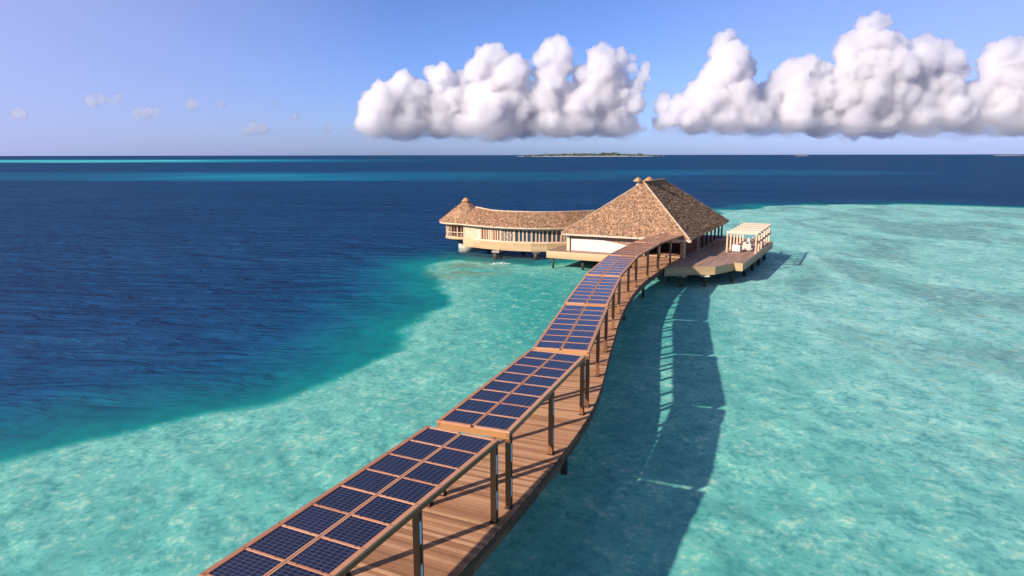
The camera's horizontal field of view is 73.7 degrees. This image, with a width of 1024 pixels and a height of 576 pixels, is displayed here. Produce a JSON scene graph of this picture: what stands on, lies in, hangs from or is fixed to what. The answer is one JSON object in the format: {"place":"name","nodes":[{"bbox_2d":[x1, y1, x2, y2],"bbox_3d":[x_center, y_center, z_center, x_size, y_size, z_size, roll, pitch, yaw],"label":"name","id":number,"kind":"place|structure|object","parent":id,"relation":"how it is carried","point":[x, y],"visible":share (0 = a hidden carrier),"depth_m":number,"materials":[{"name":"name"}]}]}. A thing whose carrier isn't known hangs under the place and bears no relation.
{"place":"outdoors","nodes":[
{"label":"outdoors","id":0,"kind":"place"},
{"bbox_2d":[0,154,1023,575],"bbox_3d":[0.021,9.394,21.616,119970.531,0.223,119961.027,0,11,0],"label":"sea","id":1,"kind":"structure","parent":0,"point":[206,362],"depth_m":45.83,"materials":[{"name":"teal liquid"}]},
{"bbox_2d":[439,198,475,251],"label":"round hut","id":2,"kind":"object","parent":1,"relation":"on","point":[453,218],"visible":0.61,"depth_m":94.57,"materials":[{"name":"brown plant"}]},
{"bbox_2d":[450,225,456,237],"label":"window frame","id":3,"kind":"structure","parent":2,"relation":"in","point":[454,232],"depth_m":94.08,"materials":[{"name":"beige wood"}]},
{"bbox_2d":[350,255,684,575],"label":"boardwalk","id":4,"kind":"structure","parent":1,"relation":"on","point":[463,535],"depth_m":23.64,"materials":[{"name":"brown wood"}]},
{"bbox_2d":[198,426,499,575],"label":"solar canopy","id":5,"kind":"object","parent":4,"relation":"on","point":[346,526],"visible":1,"depth_m":17.07,"materials":[{"name":"glass"}]},
{"bbox_2d":[436,349,585,509],"bbox_3d":[0.371,4.975,26.461,2.640,2.708,9.066,4,12,21],"label":"solar canopy","id":6,"kind":"object","parent":4,"relation":"on","point":[507,402],"visible":0.98,"depth_m":24.93,"materials":[{"name":"glass"}]},
{"bbox_2d":[533,304,607,407],"bbox_3d":[3.261,3.200,35.544,2.640,2.708,9.390,2,11,13],"label":"solar canopy","id":7,"kind":"object","parent":4,"relation":"on","point":[573,329],"visible":0.94,"depth_m":34.27,"materials":[{"name":"glass"}]},
{"bbox_2d":[564,275,620,347],"bbox_3d":[5.471,1.337,45.084,2.640,2.708,9.491,3,11,13],"label":"solar canopy","id":8,"kind":"object","parent":4,"relation":"on","point":[594,290],"visible":0.91,"depth_m":44.52,"materials":[{"name":"glass"}]},
{"bbox_2d":[585,255,637,310],"bbox_3d":[8.126,-0.565,54.815,2.640,2.708,9.970,3,12,17],"label":"solar canopy","id":9,"kind":"object","parent":4,"relation":"on","point":[614,265],"visible":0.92,"depth_m":54.25,"materials":[{"name":"glass"}]},
{"bbox_2d":[608,242,659,277],"bbox_3d":[11.551,-2.380,64.099,2.640,2.708,9.427,5,12,23],"label":"solar canopy","id":10,"kind":"object","parent":4,"relation":"on","point":[638,249],"visible":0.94,"depth_m":63.71,"materials":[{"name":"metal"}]},
{"bbox_2d":[634,234,682,264],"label":"solar canopy","id":11,"kind":"object","parent":4,"relation":"on","point":[661,238],"visible":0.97,"depth_m":71.53,"materials":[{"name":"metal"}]},
{"bbox_2d":[458,206,595,259],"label":"gallery wing","id":12,"kind":"structure","parent":1,"relation":"on","point":[534,232],"depth_m":88.59,"materials":[{"name":"beige wood"}]},
{"bbox_2d":[546,235,772,286],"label":"sun terrace","id":13,"kind":"structure","parent":1,"relation":"on","point":[709,259],"depth_m":77.23,"materials":[{"name":"wood"}]},
{"bbox_2d":[714,239,723,245],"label":"timber table","id":14,"kind":"object","parent":13,"relation":"on","point":[717,240],"visible":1,"depth_m":85.60,"materials":[{"name":"brown wood"}]},
{"bbox_2d":[732,245,741,251],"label":"armchair","id":15,"kind":"object","parent":13,"relation":"on","point":[738,248],"visible":1,"depth_m":79.68,"materials":[{"name":"white fabric"}]},
{"bbox_2d":[742,244,750,250],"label":"armchair","id":16,"kind":"object","parent":13,"relation":"on","point":[746,246],"visible":0.93,"depth_m":80.46,"materials":[{"name":"white fabric"}]},
{"bbox_2d":[726,223,770,253],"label":"pergola","id":17,"kind":"object","parent":13,"relation":"on","point":[743,228],"visible":0.98,"depth_m":82.96,"materials":[{"name":"wood"}]},
{"bbox_2d":[0,0,1023,155],"label":"sky","id":18,"kind":"structure","parent":0,"point":[78,77],"materials":[{"name":"blue"}]},
{"bbox_2d":[517,156,584,156],"bbox_3d":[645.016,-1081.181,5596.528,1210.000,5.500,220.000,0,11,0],"label":"island","id":19,"kind":"structure","parent":0,"point":[550,156],"depth_m":5514.26,"materials":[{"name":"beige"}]},
{"bbox_2d":[523,152,661,155],"bbox_3d":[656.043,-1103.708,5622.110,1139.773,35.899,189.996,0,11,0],"label":"treeline","id":20,"kind":"object","parent":19,"relation":"on","point":[599,154],"visible":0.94,"depth_m":5567.41,"materials":[{"name":"green plant"}]},
{"bbox_2d":[561,177,728,257],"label":"thatched pavilion","id":21,"kind":"structure","parent":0,"point":[646,207],"depth_m":80.22,"materials":[{"name":"brown plant"}]},
{"bbox_2d":[661,242,672,249],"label":"door","id":22,"kind":"structure","parent":21,"relation":"in","point":[665,246],"depth_m":81.42,"materials":[{"name":"brown wood"}]},
{"bbox_2d":[676,243,679,250],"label":"door","id":23,"kind":"structure","parent":21,"relation":"in","point":[677,244],"depth_m":80.81,"materials":[{"name":"brown wood"}]},
{"bbox_2d":[743,240,753,246],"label":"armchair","id":24,"kind":"object","parent":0,"point":[750,242],"visible":0.49,"depth_m":83.63,"materials":[{"name":"white fabric"}]},
{"bbox_2d":[993,155,1023,155],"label":"sandbank","id":25,"kind":"structure","parent":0,"point":[1008,155],"depth_m":5864.54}
]}

